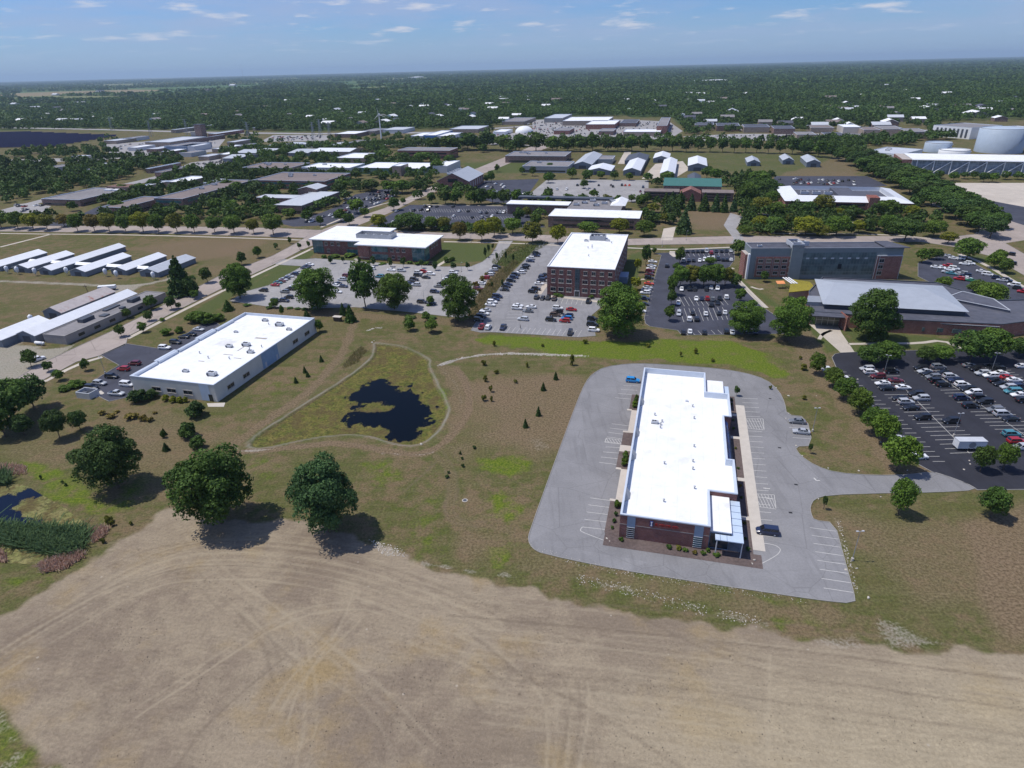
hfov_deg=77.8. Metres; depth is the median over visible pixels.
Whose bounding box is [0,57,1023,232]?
woodland
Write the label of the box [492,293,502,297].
parked car
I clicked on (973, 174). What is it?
tree
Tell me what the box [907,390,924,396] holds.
parked car
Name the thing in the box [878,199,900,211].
tree
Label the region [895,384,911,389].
parked car
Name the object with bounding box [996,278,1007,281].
parked car
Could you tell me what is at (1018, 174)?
tree
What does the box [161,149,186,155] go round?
works shed
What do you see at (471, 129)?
store
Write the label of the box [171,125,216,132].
works building
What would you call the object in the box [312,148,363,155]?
storage shed
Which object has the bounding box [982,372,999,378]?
parked car
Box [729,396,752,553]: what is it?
mulch bed
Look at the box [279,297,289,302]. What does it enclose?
parked car
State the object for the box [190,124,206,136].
works tower
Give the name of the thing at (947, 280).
tree
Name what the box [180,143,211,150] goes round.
works building
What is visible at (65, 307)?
barn
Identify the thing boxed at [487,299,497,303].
parked car
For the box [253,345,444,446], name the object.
pond water
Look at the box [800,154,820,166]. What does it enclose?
barn
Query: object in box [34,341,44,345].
gas tank
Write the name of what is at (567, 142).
tree
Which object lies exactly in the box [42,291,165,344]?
flat shed
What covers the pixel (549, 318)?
parked car
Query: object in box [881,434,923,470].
tree
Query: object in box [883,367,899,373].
parked car
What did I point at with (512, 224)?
tree
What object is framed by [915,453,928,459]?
parked car
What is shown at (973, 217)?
tree
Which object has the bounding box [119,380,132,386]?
parked car
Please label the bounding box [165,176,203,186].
works building
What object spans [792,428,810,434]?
parked car
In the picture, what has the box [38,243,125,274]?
barn
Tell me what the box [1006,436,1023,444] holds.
parked car
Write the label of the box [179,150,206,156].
works shed
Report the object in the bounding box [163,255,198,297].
conifer
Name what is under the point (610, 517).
mulch bed
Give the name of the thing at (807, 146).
tree
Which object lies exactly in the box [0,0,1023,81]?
sky
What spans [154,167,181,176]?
works building
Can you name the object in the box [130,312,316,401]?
warehouse
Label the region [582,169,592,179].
tree
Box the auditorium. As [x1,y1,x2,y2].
[782,277,1023,336]
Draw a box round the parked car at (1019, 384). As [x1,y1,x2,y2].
[1013,382,1023,388]
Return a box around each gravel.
[369,539,404,556]
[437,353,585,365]
[531,544,805,602]
[578,575,757,624]
[837,521,857,592]
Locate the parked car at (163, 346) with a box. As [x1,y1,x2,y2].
[158,344,170,349]
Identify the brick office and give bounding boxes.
[547,232,628,297]
[619,367,743,557]
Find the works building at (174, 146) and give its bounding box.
[164,142,211,150]
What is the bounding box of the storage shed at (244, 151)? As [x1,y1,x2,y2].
[238,149,266,153]
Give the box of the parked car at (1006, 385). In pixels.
[999,383,1017,388]
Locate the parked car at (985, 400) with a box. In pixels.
[975,397,994,404]
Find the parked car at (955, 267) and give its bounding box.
[949,265,959,269]
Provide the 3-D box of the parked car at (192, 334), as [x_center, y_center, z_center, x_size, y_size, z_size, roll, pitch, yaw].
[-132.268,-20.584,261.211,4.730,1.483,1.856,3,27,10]
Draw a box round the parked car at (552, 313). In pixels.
[549,311,560,316]
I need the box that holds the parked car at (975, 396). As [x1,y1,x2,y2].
[971,393,987,399]
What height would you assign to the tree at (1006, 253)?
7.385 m
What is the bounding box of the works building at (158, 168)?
[146,162,181,172]
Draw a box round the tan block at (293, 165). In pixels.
[242,162,309,171]
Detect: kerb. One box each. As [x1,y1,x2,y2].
[2,226,1023,273]
[18,236,312,379]
[91,322,219,401]
[230,241,512,317]
[471,242,599,336]
[528,363,974,602]
[644,249,775,334]
[832,350,1023,489]
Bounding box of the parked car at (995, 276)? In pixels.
[991,275,1001,278]
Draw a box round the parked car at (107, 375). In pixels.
[104,372,118,378]
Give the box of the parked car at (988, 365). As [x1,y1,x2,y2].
[985,363,997,368]
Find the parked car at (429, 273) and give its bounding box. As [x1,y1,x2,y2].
[426,271,434,275]
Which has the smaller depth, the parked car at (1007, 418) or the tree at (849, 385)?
the parked car at (1007, 418)
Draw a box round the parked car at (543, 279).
[536,277,545,281]
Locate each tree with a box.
[0,210,7,227]
[0,377,35,416]
[0,403,14,436]
[4,211,23,228]
[7,413,34,435]
[19,212,37,228]
[19,348,36,366]
[21,372,46,409]
[35,214,54,229]
[38,409,68,438]
[41,361,52,370]
[50,369,64,378]
[54,214,67,226]
[65,423,142,489]
[66,213,83,230]
[66,410,87,429]
[79,358,89,369]
[82,214,99,230]
[96,212,114,231]
[107,200,123,204]
[113,324,125,336]
[114,214,130,230]
[116,191,137,200]
[120,308,130,317]
[128,211,149,231]
[130,183,145,189]
[136,322,146,330]
[142,295,157,308]
[142,310,152,320]
[145,179,159,183]
[145,213,165,231]
[161,442,253,525]
[163,296,175,308]
[165,212,183,232]
[182,214,200,232]
[182,275,197,291]
[189,290,198,297]
[198,267,211,282]
[204,216,221,231]
[206,198,221,207]
[218,262,252,297]
[220,200,236,209]
[222,214,240,229]
[229,181,242,194]
[235,205,250,213]
[236,192,248,201]
[236,251,246,262]
[244,218,258,231]
[250,203,263,210]
[252,246,260,255]
[260,213,282,234]
[266,205,278,212]
[270,298,278,307]
[279,305,283,313]
[282,208,295,216]
[284,451,358,534]
[291,267,338,309]
[300,210,313,221]
[315,319,323,329]
[316,216,323,223]
[328,255,332,262]
[332,178,348,187]
[333,209,347,221]
[342,213,354,224]
[346,260,376,306]
[347,198,363,210]
[359,208,368,214]
[360,179,379,190]
[364,153,374,159]
[370,214,387,225]
[370,256,375,263]
[371,273,411,308]
[373,150,390,157]
[380,180,394,190]
[382,170,389,178]
[387,197,399,206]
[387,257,392,266]
[391,180,410,192]
[392,212,422,229]
[393,152,409,159]
[400,257,405,267]
[403,319,415,330]
[405,167,412,175]
[409,180,420,188]
[413,152,430,159]
[421,311,429,318]
[423,216,438,229]
[424,318,437,332]
[426,137,444,146]
[426,296,434,302]
[427,192,435,200]
[430,158,443,168]
[432,261,437,269]
[436,189,450,203]
[436,216,450,226]
[439,134,458,146]
[440,273,477,321]
[442,154,455,161]
[449,188,463,202]
[451,221,467,236]
[458,132,477,149]
[465,190,474,200]
[472,219,489,236]
[474,188,487,204]
[475,130,495,149]
[486,216,501,236]
[487,171,494,182]
[487,189,496,202]
[493,134,511,150]
[496,189,510,201]
[503,218,521,233]
[510,189,521,199]
[511,134,527,148]
[512,207,525,218]
[521,221,542,241]
[522,206,531,214]
[525,131,546,150]
[529,166,536,175]
[530,214,541,222]
[543,173,552,179]
[544,135,559,149]
[549,224,566,243]
[560,136,574,150]
[566,167,576,176]
[573,135,587,151]
[578,221,599,232]
[579,179,588,185]
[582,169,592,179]
[586,134,600,151]
[589,190,598,195]
[596,171,604,176]
[597,281,645,337]
[601,136,614,151]
[610,170,618,179]
[610,217,629,233]
[612,135,625,151]
[624,135,639,151]
[625,172,633,179]
[628,194,635,201]
[630,277,640,286]
[634,219,653,235]
[634,258,641,271]
[636,194,645,207]
[639,135,653,151]
[640,206,648,217]
[641,244,651,261]
[643,173,652,179]
[645,192,652,199]
[647,203,659,210]
[654,136,667,151]
[660,171,673,177]
[660,213,668,222]
[664,305,674,316]
[666,135,679,151]
[667,273,678,290]
[667,289,676,302]
[673,265,689,284]
[675,246,685,262]
[680,136,693,148]
[684,265,701,285]
[692,137,704,147]
[697,264,713,286]
[701,166,712,175]
[704,257,716,262]
[705,137,717,148]
[708,168,721,177]
[708,264,725,286]
[718,137,727,151]
[720,267,735,285]
[728,299,766,334]
[729,138,740,150]
[729,239,744,254]
[729,272,742,286]
[734,288,746,300]
[734,386,739,392]
[737,182,759,197]
[737,225,752,233]
[741,138,752,152]
[745,179,757,183]
[747,170,770,180]
[750,197,772,215]
[751,215,768,230]
[752,138,763,152]
[755,178,778,192]
[760,271,768,279]
[763,138,775,151]
[765,216,787,232]
[766,191,780,201]
[768,201,787,212]
[769,296,815,340]
[775,139,786,153]
[786,138,800,152]
[793,216,822,235]
[798,201,817,211]
[799,140,813,154]
[809,351,826,373]
[811,140,827,155]
[812,224,831,236]
[813,194,835,207]
[823,367,845,386]
[823,496,827,508]
[824,142,840,157]
[824,215,852,235]
[832,147,843,160]
[832,377,858,398]
[833,208,846,214]
[836,146,856,160]
[845,150,867,165]
[847,387,873,413]
[848,288,904,341]
[853,156,880,165]
[853,220,866,231]
[856,208,863,216]
[856,343,886,364]
[860,148,878,155]
[860,406,888,433]
[866,161,890,176]
[868,153,892,158]
[872,413,902,443]
[876,166,903,181]
[877,340,905,362]
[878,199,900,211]
[878,214,897,231]
[881,157,901,165]
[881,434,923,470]
[886,169,914,187]
[886,218,926,240]
[890,477,921,514]
[892,163,912,169]
[898,176,925,193]
[904,205,919,213]
[906,167,928,176]
[908,181,937,195]
[915,173,940,180]
[915,248,930,262]
[916,346,936,362]
[917,185,950,205]
[924,219,948,236]
[928,248,939,258]
[929,192,962,211]
[933,179,955,186]
[933,344,955,360]
[934,249,943,258]
[934,276,953,285]
[935,170,944,176]
[939,231,959,243]
[941,198,976,218]
[942,185,966,194]
[949,172,959,179]
[949,329,1002,361]
[953,191,981,199]
[953,204,987,224]
[953,237,987,259]
[960,172,969,177]
[964,210,997,231]
[966,197,994,208]
[967,279,988,291]
[970,171,979,177]
[971,445,998,470]
[973,282,1010,299]
[977,486,1014,516]
[978,172,990,181]
[979,216,1009,237]
[980,203,1004,213]
[981,327,1016,360]
[985,251,1005,267]
[990,172,999,179]
[994,212,1012,222]
[995,249,1008,257]
[996,442,1020,469]
[998,258,1014,272]
[1001,171,1011,177]
[1011,337,1023,355]
[1013,171,1023,179]
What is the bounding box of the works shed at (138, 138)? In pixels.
[121,136,149,140]
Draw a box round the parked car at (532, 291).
[528,289,537,293]
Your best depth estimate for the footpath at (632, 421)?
190.58 m
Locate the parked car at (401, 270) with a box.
[397,268,405,271]
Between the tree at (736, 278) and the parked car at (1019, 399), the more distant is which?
the tree at (736, 278)
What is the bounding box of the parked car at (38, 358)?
[34,355,45,361]
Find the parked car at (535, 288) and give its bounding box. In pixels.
[531,286,540,290]
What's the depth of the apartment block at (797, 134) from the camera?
869.66 m
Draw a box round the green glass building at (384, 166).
[358,162,430,174]
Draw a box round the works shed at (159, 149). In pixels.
[146,146,165,152]
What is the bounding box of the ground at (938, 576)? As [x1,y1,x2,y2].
[0,56,1023,767]
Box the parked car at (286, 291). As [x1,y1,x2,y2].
[280,289,289,293]
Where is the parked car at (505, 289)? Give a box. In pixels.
[499,287,509,290]
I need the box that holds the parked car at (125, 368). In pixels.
[116,365,130,371]
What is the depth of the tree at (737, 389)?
202.57 m
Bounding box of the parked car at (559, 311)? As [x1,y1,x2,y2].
[553,309,562,313]
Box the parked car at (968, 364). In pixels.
[962,362,975,367]
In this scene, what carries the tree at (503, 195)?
on the ground at (938, 576)
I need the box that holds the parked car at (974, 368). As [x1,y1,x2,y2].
[968,365,985,371]
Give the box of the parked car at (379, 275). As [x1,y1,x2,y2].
[375,274,383,277]
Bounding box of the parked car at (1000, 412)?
[992,409,1012,416]
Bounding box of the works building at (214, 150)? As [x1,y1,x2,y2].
[212,145,240,152]
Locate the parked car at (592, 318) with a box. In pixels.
[587,315,597,320]
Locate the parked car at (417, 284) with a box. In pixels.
[411,282,420,286]
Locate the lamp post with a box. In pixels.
[851,530,864,560]
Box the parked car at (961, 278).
[953,276,964,280]
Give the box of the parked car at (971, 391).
[965,388,982,395]
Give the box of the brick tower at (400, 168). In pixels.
[392,163,408,175]
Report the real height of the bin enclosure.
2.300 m
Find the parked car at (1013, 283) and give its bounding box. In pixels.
[1007,281,1020,285]
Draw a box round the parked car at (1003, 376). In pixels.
[999,374,1013,379]
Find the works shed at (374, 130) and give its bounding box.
[364,128,386,134]
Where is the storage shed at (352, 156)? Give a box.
[335,153,373,162]
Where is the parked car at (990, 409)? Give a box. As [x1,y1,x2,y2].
[985,405,1004,412]
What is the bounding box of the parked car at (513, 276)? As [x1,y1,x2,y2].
[509,274,518,278]
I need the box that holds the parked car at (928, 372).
[921,370,935,375]
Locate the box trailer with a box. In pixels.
[952,437,987,450]
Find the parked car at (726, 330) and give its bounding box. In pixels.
[723,328,728,333]
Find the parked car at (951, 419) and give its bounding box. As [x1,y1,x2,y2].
[941,416,960,423]
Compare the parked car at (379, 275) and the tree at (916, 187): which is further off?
the tree at (916, 187)
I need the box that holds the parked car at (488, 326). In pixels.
[484,324,491,329]
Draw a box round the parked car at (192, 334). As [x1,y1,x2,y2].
[186,332,196,336]
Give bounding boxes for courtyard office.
[506,195,641,229]
[776,186,913,212]
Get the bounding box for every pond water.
[0,484,89,563]
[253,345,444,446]
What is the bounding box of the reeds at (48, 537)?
[0,506,99,559]
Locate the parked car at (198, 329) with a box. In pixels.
[192,327,204,330]
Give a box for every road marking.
[261,209,591,336]
[580,385,852,592]
[679,253,1023,461]
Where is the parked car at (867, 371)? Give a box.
[863,368,877,374]
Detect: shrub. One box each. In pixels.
[58,385,70,391]
[66,379,79,387]
[77,381,85,386]
[98,410,105,415]
[104,515,112,522]
[105,413,115,417]
[123,412,139,419]
[126,389,148,402]
[137,414,146,420]
[142,388,158,398]
[159,328,171,334]
[161,394,168,400]
[168,396,175,401]
[174,326,182,332]
[176,396,182,402]
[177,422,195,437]
[183,310,199,321]
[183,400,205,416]
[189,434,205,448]
[195,311,214,323]
[209,313,225,321]
[344,252,354,256]
[404,315,415,319]
[570,354,574,364]
[614,499,621,507]
[621,457,628,465]
[632,401,637,407]
[712,552,720,556]
[801,364,806,369]
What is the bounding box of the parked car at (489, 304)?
[485,302,495,306]
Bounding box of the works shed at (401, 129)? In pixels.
[382,127,414,132]
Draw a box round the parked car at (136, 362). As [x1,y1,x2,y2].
[127,360,141,365]
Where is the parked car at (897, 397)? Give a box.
[891,395,909,400]
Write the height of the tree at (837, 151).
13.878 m
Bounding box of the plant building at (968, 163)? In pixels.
[893,153,1023,175]
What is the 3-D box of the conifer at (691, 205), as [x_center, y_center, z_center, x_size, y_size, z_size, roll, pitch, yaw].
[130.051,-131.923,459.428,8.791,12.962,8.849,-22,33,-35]
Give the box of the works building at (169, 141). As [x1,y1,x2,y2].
[145,137,204,146]
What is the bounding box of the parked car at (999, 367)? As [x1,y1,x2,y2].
[988,365,1005,371]
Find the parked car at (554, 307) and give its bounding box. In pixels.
[552,305,562,309]
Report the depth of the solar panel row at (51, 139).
1091.54 m
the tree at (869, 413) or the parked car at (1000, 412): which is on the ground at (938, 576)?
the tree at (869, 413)
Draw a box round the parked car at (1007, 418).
[1000,415,1020,421]
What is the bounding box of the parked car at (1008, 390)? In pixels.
[1003,387,1022,393]
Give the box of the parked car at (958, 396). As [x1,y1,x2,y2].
[952,393,970,400]
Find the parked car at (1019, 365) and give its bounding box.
[1014,363,1023,368]
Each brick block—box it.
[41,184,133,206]
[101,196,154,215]
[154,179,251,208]
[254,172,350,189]
[397,147,457,158]
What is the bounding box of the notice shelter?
[333,315,341,321]
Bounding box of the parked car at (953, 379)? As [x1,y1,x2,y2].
[947,376,963,382]
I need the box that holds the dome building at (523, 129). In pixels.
[515,126,532,132]
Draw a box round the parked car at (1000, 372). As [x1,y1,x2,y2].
[993,370,1009,374]
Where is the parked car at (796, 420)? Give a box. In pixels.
[788,417,806,424]
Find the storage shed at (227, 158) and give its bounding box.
[223,154,259,161]
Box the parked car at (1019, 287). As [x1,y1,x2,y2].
[1012,285,1023,289]
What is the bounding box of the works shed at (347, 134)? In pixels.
[335,131,367,137]
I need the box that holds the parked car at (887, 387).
[878,385,895,390]
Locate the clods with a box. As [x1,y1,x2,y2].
[69,553,1022,764]
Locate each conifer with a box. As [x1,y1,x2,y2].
[162,443,170,451]
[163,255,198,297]
[221,300,233,311]
[303,309,310,316]
[339,303,345,315]
[343,304,356,322]
[522,419,528,427]
[535,406,541,416]
[541,382,545,390]
[661,192,669,204]
[666,191,674,204]
[675,208,691,234]
[678,191,685,208]
[684,193,696,210]
[698,192,710,211]
[710,193,720,211]
[719,195,728,212]
[729,195,737,211]
[741,170,748,182]
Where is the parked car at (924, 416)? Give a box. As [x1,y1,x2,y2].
[913,412,932,420]
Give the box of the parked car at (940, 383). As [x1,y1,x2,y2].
[935,380,951,387]
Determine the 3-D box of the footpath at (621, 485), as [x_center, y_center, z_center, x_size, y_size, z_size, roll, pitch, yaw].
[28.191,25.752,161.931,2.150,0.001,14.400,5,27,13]
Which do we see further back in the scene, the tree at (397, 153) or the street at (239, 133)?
the street at (239, 133)
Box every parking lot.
[14,203,50,212]
[97,322,218,400]
[106,139,224,154]
[182,159,222,167]
[231,241,511,316]
[261,135,327,141]
[282,189,401,226]
[369,205,544,227]
[472,242,603,336]
[477,179,538,202]
[496,119,681,138]
[529,364,972,601]
[533,180,648,201]
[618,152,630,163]
[642,161,687,178]
[645,249,783,334]
[683,134,792,140]
[774,176,886,186]
[832,349,1023,488]
[918,254,1023,299]
[955,183,1023,206]
[991,202,1023,224]
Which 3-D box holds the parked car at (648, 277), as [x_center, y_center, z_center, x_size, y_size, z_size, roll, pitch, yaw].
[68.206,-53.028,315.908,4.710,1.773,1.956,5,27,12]
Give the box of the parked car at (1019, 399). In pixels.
[1014,396,1023,402]
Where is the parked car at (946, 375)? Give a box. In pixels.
[942,372,958,378]
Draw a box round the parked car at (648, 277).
[644,275,653,279]
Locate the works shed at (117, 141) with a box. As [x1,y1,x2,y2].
[104,138,136,143]
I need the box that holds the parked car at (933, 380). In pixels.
[929,377,944,383]
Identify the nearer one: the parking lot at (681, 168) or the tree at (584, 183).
the tree at (584, 183)
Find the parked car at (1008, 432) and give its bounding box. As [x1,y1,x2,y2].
[1001,429,1021,436]
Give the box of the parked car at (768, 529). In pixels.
[755,524,779,536]
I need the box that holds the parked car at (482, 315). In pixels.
[475,313,486,318]
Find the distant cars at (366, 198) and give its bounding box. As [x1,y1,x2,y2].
[12,121,855,221]
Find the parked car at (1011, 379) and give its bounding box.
[1005,377,1022,382]
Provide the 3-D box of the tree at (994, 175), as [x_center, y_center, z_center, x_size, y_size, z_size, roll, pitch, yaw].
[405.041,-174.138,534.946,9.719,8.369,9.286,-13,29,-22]
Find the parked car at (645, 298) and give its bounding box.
[639,295,649,300]
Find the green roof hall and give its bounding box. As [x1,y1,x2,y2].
[644,178,733,201]
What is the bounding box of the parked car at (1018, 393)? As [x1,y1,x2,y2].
[1010,391,1023,396]
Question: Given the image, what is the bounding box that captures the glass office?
[308,226,443,261]
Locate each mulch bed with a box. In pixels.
[603,533,762,568]
[604,501,621,533]
[616,451,629,468]
[621,432,632,445]
[629,394,639,409]
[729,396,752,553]
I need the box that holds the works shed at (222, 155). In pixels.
[217,152,229,157]
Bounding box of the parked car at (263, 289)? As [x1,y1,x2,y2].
[258,288,268,291]
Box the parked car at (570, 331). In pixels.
[567,328,572,335]
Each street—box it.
[0,226,1023,274]
[1,176,155,212]
[11,142,528,161]
[19,236,313,379]
[20,124,545,133]
[47,206,99,225]
[320,143,547,230]
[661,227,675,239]
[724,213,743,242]
[929,203,1023,243]
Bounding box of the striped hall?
[933,123,1001,138]
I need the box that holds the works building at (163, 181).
[145,180,169,186]
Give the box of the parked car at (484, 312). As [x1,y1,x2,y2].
[478,310,488,315]
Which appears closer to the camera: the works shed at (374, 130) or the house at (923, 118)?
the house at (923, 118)
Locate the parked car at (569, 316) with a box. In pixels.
[561,315,572,319]
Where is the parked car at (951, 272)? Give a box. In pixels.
[946,271,956,274]
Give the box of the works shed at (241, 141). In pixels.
[227,139,250,145]
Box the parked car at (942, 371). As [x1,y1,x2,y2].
[936,369,952,374]
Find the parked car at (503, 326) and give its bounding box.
[499,324,506,329]
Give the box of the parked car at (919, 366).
[913,364,929,369]
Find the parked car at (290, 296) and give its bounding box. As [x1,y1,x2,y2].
[284,294,293,298]
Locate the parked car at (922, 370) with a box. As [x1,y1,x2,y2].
[917,368,933,372]
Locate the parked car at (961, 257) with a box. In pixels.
[956,255,965,259]
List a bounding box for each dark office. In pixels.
[505,151,570,162]
[522,161,573,172]
[597,156,614,163]
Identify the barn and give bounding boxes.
[0,249,47,270]
[0,315,48,346]
[11,250,74,272]
[16,289,137,342]
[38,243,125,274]
[41,286,115,318]
[69,252,131,276]
[109,252,166,274]
[138,254,195,276]
[573,151,601,168]
[588,163,614,174]
[623,158,645,175]
[624,152,648,164]
[653,151,670,162]
[660,157,676,176]
[687,172,700,177]
[688,155,706,170]
[745,155,760,165]
[779,154,793,164]
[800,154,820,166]
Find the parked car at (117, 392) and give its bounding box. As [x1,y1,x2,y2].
[107,389,125,396]
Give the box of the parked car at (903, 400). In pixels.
[897,397,914,404]
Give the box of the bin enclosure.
[75,387,99,399]
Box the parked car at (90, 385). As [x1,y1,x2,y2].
[83,383,98,387]
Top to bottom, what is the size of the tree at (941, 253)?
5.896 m
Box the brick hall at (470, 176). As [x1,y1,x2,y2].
[437,166,483,190]
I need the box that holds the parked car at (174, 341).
[169,339,181,344]
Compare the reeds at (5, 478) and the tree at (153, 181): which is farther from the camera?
the tree at (153, 181)
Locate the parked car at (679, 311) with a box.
[676,309,681,315]
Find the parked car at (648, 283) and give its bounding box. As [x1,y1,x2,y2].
[644,281,653,284]
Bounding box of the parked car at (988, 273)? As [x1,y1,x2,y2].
[981,271,993,275]
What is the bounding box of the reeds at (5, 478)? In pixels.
[0,462,18,485]
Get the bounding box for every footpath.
[0,233,304,240]
[0,234,50,246]
[44,356,102,381]
[128,247,312,338]
[207,403,224,406]
[321,198,413,226]
[444,241,729,249]
[536,284,546,293]
[551,296,600,302]
[616,469,626,501]
[620,445,630,450]
[628,410,636,432]
[732,268,767,307]
[736,405,764,550]
[741,516,748,519]
[771,233,934,238]
[809,324,853,351]
[817,330,831,338]
[848,340,961,348]
[958,254,1023,286]
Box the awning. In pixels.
[775,281,784,286]
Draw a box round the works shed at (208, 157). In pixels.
[198,154,219,160]
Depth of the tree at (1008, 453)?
160.99 m
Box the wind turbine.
[376,110,383,138]
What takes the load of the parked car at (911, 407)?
on the parking lot at (943, 402)
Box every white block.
[301,163,364,170]
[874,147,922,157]
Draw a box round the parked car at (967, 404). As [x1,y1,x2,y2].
[961,401,979,408]
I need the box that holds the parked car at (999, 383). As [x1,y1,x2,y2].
[992,380,1007,386]
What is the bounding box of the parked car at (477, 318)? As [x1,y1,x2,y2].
[473,316,483,321]
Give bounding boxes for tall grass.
[343,346,367,367]
[468,260,517,319]
[492,240,547,272]
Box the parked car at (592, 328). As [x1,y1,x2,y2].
[588,326,599,331]
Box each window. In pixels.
[151,386,161,391]
[166,388,176,393]
[183,390,193,395]
[227,381,234,390]
[243,371,249,379]
[558,287,563,291]
[566,279,571,283]
[582,280,587,284]
[590,289,595,293]
[626,527,634,537]
[692,536,702,547]
[952,329,961,332]
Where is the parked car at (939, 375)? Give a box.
[925,373,941,378]
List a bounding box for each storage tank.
[923,141,953,152]
[938,148,970,153]
[973,126,1023,153]
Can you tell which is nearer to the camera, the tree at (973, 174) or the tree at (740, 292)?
the tree at (740, 292)
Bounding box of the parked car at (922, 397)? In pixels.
[912,394,930,400]
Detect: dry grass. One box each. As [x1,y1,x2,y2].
[0,461,27,474]
[0,547,7,562]
[32,547,88,573]
[87,522,112,542]
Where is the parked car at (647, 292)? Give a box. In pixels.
[640,290,649,294]
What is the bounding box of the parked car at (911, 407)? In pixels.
[902,404,919,410]
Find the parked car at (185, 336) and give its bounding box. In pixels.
[177,334,189,338]
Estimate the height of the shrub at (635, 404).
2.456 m
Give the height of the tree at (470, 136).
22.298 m
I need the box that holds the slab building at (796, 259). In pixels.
[738,239,910,278]
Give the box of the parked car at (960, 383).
[953,380,970,387]
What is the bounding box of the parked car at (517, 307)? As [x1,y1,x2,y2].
[511,305,521,309]
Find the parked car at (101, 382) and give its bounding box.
[92,379,106,385]
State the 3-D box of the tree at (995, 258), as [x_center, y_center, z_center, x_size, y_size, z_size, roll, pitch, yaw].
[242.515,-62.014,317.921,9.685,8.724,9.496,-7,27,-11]
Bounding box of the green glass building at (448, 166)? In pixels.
[433,160,459,172]
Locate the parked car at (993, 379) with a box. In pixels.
[987,377,1001,382]
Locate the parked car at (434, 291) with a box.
[429,289,439,292]
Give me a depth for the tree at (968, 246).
329.27 m
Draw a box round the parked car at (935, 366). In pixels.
[930,363,946,369]
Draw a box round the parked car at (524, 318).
[517,316,528,320]
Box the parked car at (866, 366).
[859,365,874,370]
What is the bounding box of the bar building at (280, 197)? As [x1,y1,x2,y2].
[256,194,300,204]
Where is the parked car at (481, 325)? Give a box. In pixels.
[478,323,485,329]
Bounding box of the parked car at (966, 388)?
[959,385,976,391]
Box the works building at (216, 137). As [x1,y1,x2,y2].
[184,134,224,142]
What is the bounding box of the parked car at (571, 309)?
[566,307,576,311]
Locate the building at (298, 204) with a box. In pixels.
[274,191,339,213]
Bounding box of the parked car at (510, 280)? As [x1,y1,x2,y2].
[506,278,515,282]
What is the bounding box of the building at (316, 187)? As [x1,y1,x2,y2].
[298,183,327,194]
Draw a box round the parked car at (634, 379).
[626,376,639,382]
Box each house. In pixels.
[684,115,695,118]
[706,119,716,124]
[758,119,772,125]
[776,120,793,125]
[810,122,828,124]
[825,119,841,124]
[870,122,891,126]
[880,118,899,126]
[887,115,903,121]
[909,116,926,122]
[963,110,988,117]
[990,115,1007,121]
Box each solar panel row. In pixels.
[0,132,53,133]
[0,132,65,134]
[0,133,77,135]
[0,133,91,136]
[0,134,116,137]
[0,136,107,138]
[0,137,102,139]
[0,138,95,140]
[0,139,88,141]
[0,140,81,142]
[0,141,74,143]
[0,143,66,144]
[0,144,58,146]
[1,134,103,136]
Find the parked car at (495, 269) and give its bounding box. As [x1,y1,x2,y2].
[489,267,497,271]
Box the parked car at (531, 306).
[526,304,536,308]
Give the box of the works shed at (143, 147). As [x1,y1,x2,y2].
[128,145,155,150]
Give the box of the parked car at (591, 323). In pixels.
[586,321,598,326]
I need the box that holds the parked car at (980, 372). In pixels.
[974,369,990,375]
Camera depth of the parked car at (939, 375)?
210.48 m
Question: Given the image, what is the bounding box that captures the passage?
[29,259,149,271]
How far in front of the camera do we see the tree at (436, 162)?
654.36 m
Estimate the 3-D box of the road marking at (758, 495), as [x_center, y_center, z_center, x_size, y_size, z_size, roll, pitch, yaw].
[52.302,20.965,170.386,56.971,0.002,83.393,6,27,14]
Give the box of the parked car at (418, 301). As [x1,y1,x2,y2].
[416,299,426,303]
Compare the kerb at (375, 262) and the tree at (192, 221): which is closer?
the kerb at (375, 262)
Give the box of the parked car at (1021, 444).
[1013,442,1023,450]
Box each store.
[411,132,432,139]
[423,130,452,137]
[437,132,462,137]
[449,126,487,132]
[493,129,512,134]
[502,117,535,124]
[544,114,571,122]
[554,128,573,133]
[562,117,612,125]
[586,120,619,128]
[599,128,615,134]
[620,119,639,126]
[623,129,660,135]
[656,117,670,133]
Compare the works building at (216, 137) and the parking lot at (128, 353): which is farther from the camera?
the works building at (216, 137)
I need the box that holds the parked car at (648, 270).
[645,268,654,272]
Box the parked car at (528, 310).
[522,308,532,312]
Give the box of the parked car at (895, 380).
[888,377,904,382]
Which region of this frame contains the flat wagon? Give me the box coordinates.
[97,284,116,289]
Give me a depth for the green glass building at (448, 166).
661.15 m
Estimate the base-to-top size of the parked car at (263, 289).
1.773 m
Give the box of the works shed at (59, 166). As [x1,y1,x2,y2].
[54,165,64,170]
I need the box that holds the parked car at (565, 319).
[559,317,570,322]
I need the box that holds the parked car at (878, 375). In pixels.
[870,372,886,378]
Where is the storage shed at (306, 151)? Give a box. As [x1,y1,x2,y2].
[288,149,315,155]
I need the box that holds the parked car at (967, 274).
[960,272,971,276]
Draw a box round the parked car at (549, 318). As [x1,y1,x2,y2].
[545,316,556,321]
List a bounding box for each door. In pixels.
[22,336,31,342]
[49,313,56,318]
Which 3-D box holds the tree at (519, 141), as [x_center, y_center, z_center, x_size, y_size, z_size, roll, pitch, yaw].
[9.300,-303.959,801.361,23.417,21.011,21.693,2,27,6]
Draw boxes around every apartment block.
[695,122,713,129]
[715,123,739,130]
[741,124,769,132]
[770,126,794,133]
[793,132,816,138]
[806,125,833,132]
[821,132,844,135]
[836,124,860,133]
[858,127,879,134]
[874,126,903,135]
[899,128,927,138]
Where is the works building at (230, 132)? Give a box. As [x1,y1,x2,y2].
[208,130,243,136]
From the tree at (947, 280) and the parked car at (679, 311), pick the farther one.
the tree at (947, 280)
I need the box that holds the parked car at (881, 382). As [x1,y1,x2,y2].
[874,380,891,385]

